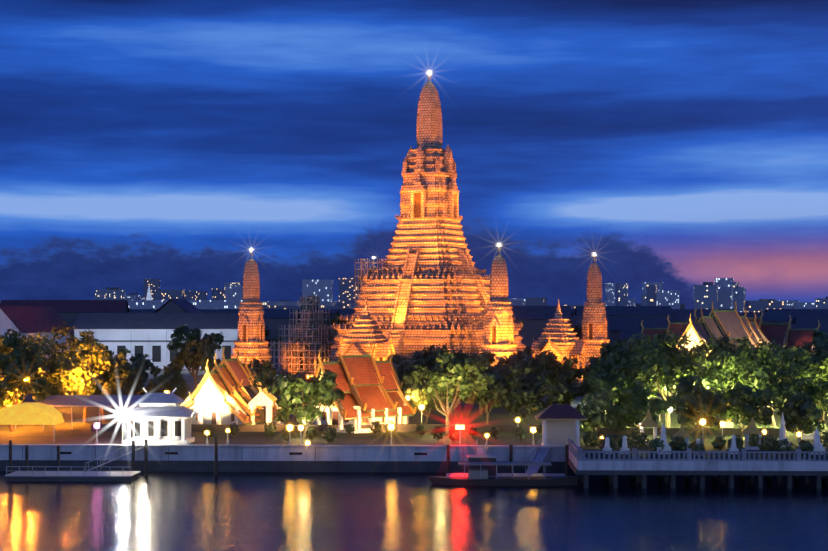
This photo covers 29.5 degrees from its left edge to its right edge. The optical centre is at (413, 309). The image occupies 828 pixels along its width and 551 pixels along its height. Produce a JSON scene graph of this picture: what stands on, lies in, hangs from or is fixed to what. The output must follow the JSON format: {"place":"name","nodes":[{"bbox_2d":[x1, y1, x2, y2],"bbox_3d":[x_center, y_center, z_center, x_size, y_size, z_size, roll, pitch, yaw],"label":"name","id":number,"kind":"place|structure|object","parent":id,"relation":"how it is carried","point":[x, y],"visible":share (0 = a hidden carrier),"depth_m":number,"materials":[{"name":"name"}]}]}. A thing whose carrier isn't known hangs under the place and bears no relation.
{"place":"outdoors","nodes":[
{"label":"outdoors","id":0,"kind":"place"},
{"bbox_2d":[0,438,541,444],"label":"promenade pavement","id":1,"kind":"structure","parent":0,"point":[241,441],"depth_m":200.44,"materials":[{"name":"grey concrete"}]},
{"bbox_2d":[94,391,800,448],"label":"street lamps","id":2,"kind":"object","parent":1,"relation":"on","point":[421,407],"visible":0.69,"depth_m":196.04,"materials":[{"name":"grey paint"}]},
{"bbox_2d":[575,387,617,439],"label":"tree","id":3,"kind":"object","parent":1,"relation":"on","point":[600,402],"visible":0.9,"depth_m":200.62,"materials":[{"name":"green plant"}]},
{"bbox_2d":[610,380,671,434],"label":"tree","id":4,"kind":"object","parent":1,"relation":"on","point":[640,402],"visible":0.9,"depth_m":206.45,"materials":[{"name":"green plant"}]},
{"bbox_2d":[672,383,724,439],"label":"tree","id":5,"kind":"object","parent":1,"relation":"on","point":[698,404],"visible":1,"depth_m":200.02,"materials":[{"name":"green plant"}]},
{"bbox_2d":[711,381,774,436],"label":"tree","id":6,"kind":"object","parent":1,"relation":"on","point":[743,401],"visible":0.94,"depth_m":204.63,"materials":[{"name":"green plant"}]},
{"bbox_2d":[776,392,825,440],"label":"tree","id":7,"kind":"object","parent":1,"relation":"on","point":[805,417],"visible":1,"depth_m":197.85,"materials":[{"name":"green plant"}]},
{"bbox_2d":[819,397,827,412],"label":"tree","id":8,"kind":"object","parent":1,"relation":"on","point":[823,403],"visible":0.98,"depth_m":209.51,"materials":[{"name":"green plant"}]},
{"bbox_2d":[368,257,378,275],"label":"satellite prang","id":9,"kind":"structure","parent":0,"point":[369,271],"depth_m":418.94,"materials":[{"name":"paint"}]},
{"bbox_2d":[94,361,668,447],"bbox_3d":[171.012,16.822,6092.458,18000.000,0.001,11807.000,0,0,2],"label":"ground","id":10,"kind":"structure","parent":0,"point":[189,378],"depth_m":378.91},
{"bbox_2d":[167,333,220,388],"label":"tree","id":11,"kind":"object","parent":10,"relation":"on","point":[186,357],"visible":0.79,"depth_m":299.66,"materials":[{"name":"green plant"}]},
{"bbox_2d":[167,324,223,372],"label":"tree","id":12,"kind":"object","parent":10,"relation":"on","point":[180,333],"visible":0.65,"depth_m":417.75,"materials":[{"name":"green plant"}]},
{"bbox_2d":[265,326,283,352],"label":"tree","id":13,"kind":"object","parent":10,"relation":"on","point":[275,339],"visible":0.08,"depth_m":468.31,"materials":[{"name":"green plant"}]},
{"bbox_2d":[267,294,337,374],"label":"scaffolding","id":14,"kind":"object","parent":10,"relation":"on","point":[323,316],"visible":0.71,"depth_m":388.43,"materials":[{"name":"beige"}]},
{"bbox_2d":[314,312,349,341],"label":"tree","id":15,"kind":"object","parent":10,"relation":"on","point":[335,319],"visible":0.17,"depth_m":447.64,"materials":[{"name":"green plant"}]},
{"bbox_2d":[355,258,386,307],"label":"scaffolding","id":16,"kind":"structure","parent":10,"relation":"on","point":[358,272],"depth_m":417.98,"materials":[{"name":"beige metal"}]},
{"bbox_2d":[0,299,827,368],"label":"town","id":17,"kind":"object","parent":10,"relation":"on","point":[115,326],"visible":0.38,"depth_m":450.80,"materials":[{"name":"black"}]},
{"bbox_2d":[276,368,582,386],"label":"temple platform","id":18,"kind":"structure","parent":10,"relation":"on","point":[277,373],"depth_m":387.70,"materials":[{"name":"white paint"}]},
{"bbox_2d":[230,248,275,369],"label":"temple tower","id":19,"kind":"structure","parent":18,"relation":"on","point":[251,342],"depth_m":361.99,"materials":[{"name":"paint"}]},
{"bbox_2d":[281,299,332,374],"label":"mondop","id":20,"kind":"structure","parent":18,"relation":"on","point":[306,348],"depth_m":389.50,"materials":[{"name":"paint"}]},
{"bbox_2d":[336,297,395,360],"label":"mondop","id":21,"kind":"structure","parent":18,"relation":"on","point":[365,333],"depth_m":345.72,"materials":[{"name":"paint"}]},
{"bbox_2d":[328,71,526,377],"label":"temple tower","id":22,"kind":"structure","parent":18,"relation":"on","point":[428,285],"depth_m":370.33,"materials":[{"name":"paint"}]},
{"bbox_2d":[479,244,517,366],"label":"temple tower","id":23,"kind":"structure","parent":18,"relation":"on","point":[499,333],"depth_m":335.22,"materials":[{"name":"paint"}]},
{"bbox_2d":[527,298,587,382],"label":"mondop","id":24,"kind":"structure","parent":18,"relation":"on","point":[558,337],"depth_m":361.14,"materials":[{"name":"paint"}]},
{"bbox_2d":[579,253,609,368],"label":"temple tower","id":25,"kind":"structure","parent":18,"relation":"on","point":[594,327],"depth_m":390.93,"materials":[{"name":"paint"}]},
{"bbox_2d":[570,321,581,340],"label":"tree","id":26,"kind":"object","parent":10,"relation":"on","point":[577,330],"visible":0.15,"depth_m":496.81,"materials":[{"name":"green plant"}]},
{"bbox_2d":[535,397,665,447],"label":"kiosk","id":27,"kind":"object","parent":10,"relation":"on","point":[560,424],"visible":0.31,"depth_m":192.89,"materials":[{"name":"white paint"}]},
{"bbox_2d":[673,301,775,392],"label":"hall","id":28,"kind":"structure","parent":10,"relation":"on","point":[731,324],"depth_m":302.09,"materials":[{"name":"concrete"}]},
{"bbox_2d":[640,309,819,350],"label":"temple roof","id":29,"kind":"structure","parent":10,"relation":"on","point":[782,333],"depth_m":317.60,"materials":[{"name":"tile"}]},
{"bbox_2d":[810,329,827,351],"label":"tree","id":30,"kind":"object","parent":10,"relation":"on","point":[819,335],"visible":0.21,"depth_m":294.74,"materials":[{"name":"green plant"}]},
{"bbox_2d":[0,467,827,550],"bbox_3d":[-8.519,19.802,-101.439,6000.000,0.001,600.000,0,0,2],"label":"river water","id":31,"kind":"structure","parent":0,"point":[288,511],"depth_m":152.08,"materials":[{"name":"blue liquid"}]},
{"bbox_2d":[5,438,147,481],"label":"pontoon","id":32,"kind":"object","parent":31,"relation":"on","point":[58,475],"visible":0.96,"depth_m":182.11,"materials":[{"name":"metal"}]},
{"bbox_2d":[214,436,568,476],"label":"pontoon","id":33,"kind":"object","parent":31,"relation":"on","point":[479,455],"visible":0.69,"depth_m":183.94,"materials":[{"name":"metal"}]},
{"bbox_2d":[0,439,827,488],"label":"quay wall","id":34,"kind":"structure","parent":31,"relation":"in","point":[302,458],"depth_m":191.59,"materials":[{"name":"concrete"}]},
{"bbox_2d":[427,462,579,485],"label":"ferry boat","id":35,"kind":"object","parent":31,"relation":"on","point":[477,477],"visible":0.98,"depth_m":177.09,"materials":[{"name":"grey"}]},
{"bbox_2d":[0,278,827,311],"bbox_3d":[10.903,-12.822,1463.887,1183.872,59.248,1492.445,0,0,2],"label":"skyline","id":36,"kind":"structure","parent":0,"point":[724,293],"depth_m":1228.67,"materials":[{"name":"blue"}]},
{"bbox_2d":[0,398,827,458],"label":"lawn","id":37,"kind":"structure","parent":0,"point":[465,413],"depth_m":215.07,"materials":[{"name":"green plant"}]},
{"bbox_2d":[0,331,47,406],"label":"tree","id":38,"kind":"object","parent":37,"relation":"on","point":[3,350],"visible":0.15,"depth_m":250.44,"materials":[{"name":"green plant"}]},
{"bbox_2d":[0,358,48,431],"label":"tree","id":39,"kind":"object","parent":37,"relation":"on","point":[19,381],"visible":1,"depth_m":216.06,"materials":[{"name":"green plant"}]},
{"bbox_2d":[0,328,91,425],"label":"tree","id":40,"kind":"object","parent":37,"relation":"on","point":[19,354],"visible":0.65,"depth_m":225.70,"materials":[{"name":"green plant"}]},
{"bbox_2d":[23,322,95,407],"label":"tree","id":41,"kind":"object","parent":37,"relation":"on","point":[72,341],"visible":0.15,"depth_m":269.50,"materials":[{"name":"green plant"}]},
{"bbox_2d":[0,395,142,441],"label":"awning","id":42,"kind":"object","parent":37,"relation":"on","point":[29,410],"visible":0.69,"depth_m":219.91,"materials":[{"name":"grey paint"}]},
{"bbox_2d":[43,337,134,422],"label":"tree","id":43,"kind":"object","parent":37,"relation":"on","point":[95,351],"visible":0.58,"depth_m":230.38,"materials":[{"name":"yellow plant"}]},
{"bbox_2d":[73,357,143,422],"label":"tree","id":44,"kind":"object","parent":37,"relation":"on","point":[121,386],"visible":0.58,"depth_m":232.81,"materials":[{"name":"green plant"}]},
{"bbox_2d":[122,353,161,412],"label":"tree","id":45,"kind":"object","parent":37,"relation":"on","point":[141,378],"visible":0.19,"depth_m":254.37,"materials":[{"name":"green plant"}]},
{"bbox_2d":[113,388,203,443],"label":"white pavilion","id":46,"kind":"structure","parent":37,"relation":"on","point":[161,418],"depth_m":197.24,"materials":[{"name":"paint"}]},
{"bbox_2d":[144,363,189,398],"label":"tree","id":47,"kind":"object","parent":37,"relation":"on","point":[170,383],"visible":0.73,"depth_m":238.96,"materials":[{"name":"green plant"}]},
{"bbox_2d":[179,346,288,426],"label":"hall","id":48,"kind":"structure","parent":37,"relation":"on","point":[225,391],"depth_m":218.88,"materials":[{"name":"concrete"}]},
{"bbox_2d":[91,388,411,431],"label":"wall","id":49,"kind":"structure","parent":37,"relation":"on","point":[261,398],"depth_m":216.44,"materials":[{"name":"white paint"}]},
{"bbox_2d":[241,357,276,386],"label":"tree","id":50,"kind":"object","parent":37,"relation":"on","point":[267,365],"visible":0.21,"depth_m":248.44,"materials":[{"name":"green plant"}]},
{"bbox_2d":[248,367,344,437],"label":"tree","id":51,"kind":"object","parent":37,"relation":"on","point":[313,395],"visible":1,"depth_m":204.49,"materials":[{"name":"green plant"}]},
{"bbox_2d":[305,343,416,432],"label":"hall","id":52,"kind":"structure","parent":37,"relation":"on","point":[369,386],"depth_m":218.35,"materials":[{"name":"tile"}]},
{"bbox_2d":[387,353,429,402],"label":"tree","id":53,"kind":"object","parent":37,"relation":"on","point":[402,370],"visible":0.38,"depth_m":250.79,"materials":[{"name":"green plant"}]},
{"bbox_2d":[410,381,453,423],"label":"tree","id":54,"kind":"object","parent":37,"relation":"on","point":[427,408],"visible":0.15,"depth_m":222.56,"materials":[{"name":"green plant"}]},
{"bbox_2d":[412,342,480,410],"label":"tree","id":55,"kind":"object","parent":37,"relation":"on","point":[430,356],"visible":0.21,"depth_m":258.47,"materials":[{"name":"green plant"}]},
{"bbox_2d":[402,351,496,433],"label":"tree","id":56,"kind":"object","parent":37,"relation":"on","point":[441,375],"visible":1,"depth_m":210.91,"materials":[{"name":"green plant"}]},
{"bbox_2d":[451,350,495,413],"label":"tree","id":57,"kind":"object","parent":37,"relation":"on","point":[489,355],"visible":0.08,"depth_m":251.16,"materials":[{"name":"green plant"}]},
{"bbox_2d":[455,359,520,423],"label":"tree","id":58,"kind":"object","parent":37,"relation":"on","point":[499,378],"visible":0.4,"depth_m":224.85,"materials":[{"name":"green plant"}]},
{"bbox_2d":[191,401,827,454],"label":"garden","id":59,"kind":"object","parent":37,"relation":"on","point":[752,430],"visible":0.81,"depth_m":194.20,"materials":[{"name":"green plant"}]},
{"bbox_2d":[492,346,558,415],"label":"tree","id":60,"kind":"object","parent":37,"relation":"on","point":[516,357],"visible":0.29,"depth_m":247.00,"materials":[{"name":"green plant"}]},
{"bbox_2d":[487,363,566,423],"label":"tree","id":61,"kind":"object","parent":37,"relation":"on","point":[529,392],"visible":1,"depth_m":216.36,"materials":[{"name":"green plant"}]},
{"bbox_2d":[529,350,585,393],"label":"tree","id":62,"kind":"object","parent":37,"relation":"on","point":[550,368],"visible":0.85,"depth_m":242.31,"materials":[{"name":"green plant"}]},
{"bbox_2d":[539,377,593,411],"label":"tree","id":63,"kind":"object","parent":37,"relation":"on","point":[574,389],"visible":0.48,"depth_m":231.01,"materials":[{"name":"green plant"}]},
{"bbox_2d":[583,358,609,378],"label":"tree","id":64,"kind":"object","parent":37,"relation":"on","point":[594,362],"visible":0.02,"depth_m":246.72,"materials":[{"name":"green plant"}]},
{"bbox_2d":[581,372,635,427],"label":"tree","id":65,"kind":"object","parent":37,"relation":"on","point":[597,382],"visible":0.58,"depth_m":221.26,"materials":[{"name":"green plant"}]},
{"bbox_2d":[589,340,632,364],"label":"tree","id":66,"kind":"object","parent":37,"relation":"on","point":[605,351],"visible":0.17,"depth_m":280.35,"materials":[{"name":"green plant"}]},
{"bbox_2d":[587,344,662,396],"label":"tree","id":67,"kind":"object","parent":37,"relation":"on","point":[621,361],"visible":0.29,"depth_m":230.39,"materials":[{"name":"green plant"}]},
{"bbox_2d":[610,334,669,393],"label":"tree","id":68,"kind":"object","parent":37,"relation":"on","point":[613,346],"visible":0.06,"depth_m":256.96,"materials":[{"name":"green plant"}]},
{"bbox_2d":[613,328,730,427],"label":"tree","id":69,"kind":"object","parent":37,"relation":"on","point":[670,366],"visible":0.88,"depth_m":220.69,"materials":[{"name":"green plant"}]},
{"bbox_2d":[666,374,719,427],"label":"tree","id":70,"kind":"object","parent":37,"relation":"on","point":[689,381],"visible":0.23,"depth_m":212.90,"materials":[{"name":"green plant"}]},
{"bbox_2d":[684,337,752,378],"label":"tree","id":71,"kind":"object","parent":37,"relation":"on","point":[712,345],"visible":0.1,"depth_m":237.75,"materials":[{"name":"green plant"}]},
{"bbox_2d":[705,334,750,357],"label":"tree","id":72,"kind":"object","parent":37,"relation":"on","point":[725,340],"visible":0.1,"depth_m":285.41,"materials":[{"name":"green plant"}]},
{"bbox_2d":[707,350,754,421],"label":"tree","id":73,"kind":"object","parent":37,"relation":"on","point":[730,361],"visible":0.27,"depth_m":230.22,"materials":[{"name":"green plant"}]},
{"bbox_2d":[735,336,757,353],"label":"tree","id":74,"kind":"object","parent":37,"relation":"on","point":[746,343],"visible":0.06,"depth_m":266.57,"materials":[{"name":"green plant"}]},
{"bbox_2d":[735,339,786,412],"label":"tree","id":75,"kind":"object","parent":37,"relation":"on","point":[737,352],"visible":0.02,"depth_m":248.22,"materials":[{"name":"green plant"}]},
{"bbox_2d":[725,337,815,426],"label":"tree","id":76,"kind":"object","parent":37,"relation":"on","point":[799,362],"visible":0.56,"depth_m":222.59,"materials":[{"name":"green plant"}]},
{"bbox_2d":[748,364,827,432],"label":"tree","id":77,"kind":"object","parent":37,"relation":"on","point":[783,390],"visible":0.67,"depth_m":212.51,"materials":[{"name":"green plant"}]},
{"bbox_2d":[784,342,827,378],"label":"tree","id":78,"kind":"object","parent":37,"relation":"on","point":[808,347],"visible":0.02,"depth_m":266.31,"materials":[{"name":"green plant"}]},
{"bbox_2d":[799,348,827,423],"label":"tree","id":79,"kind":"object","parent":37,"relation":"on","point":[819,360],"visible":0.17,"depth_m":230.37,"materials":[{"name":"green plant"}]},
{"bbox_2d":[812,341,827,359],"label":"tree","id":80,"kind":"object","parent":37,"relation":"on","point":[820,346],"visible":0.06,"depth_m":256.01,"materials":[{"name":"green plant"}]},
{"bbox_2d":[813,361,827,381],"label":"tree","id":81,"kind":"object","parent":37,"relation":"on","point":[818,374],"visible":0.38,"depth_m":227.94,"materials":[{"name":"green plant"}]},
{"bbox_2d":[0,0,827,466],"label":"sky","id":82,"kind":"structure","parent":0,"point":[681,145],"materials":[{"name":"blue"}]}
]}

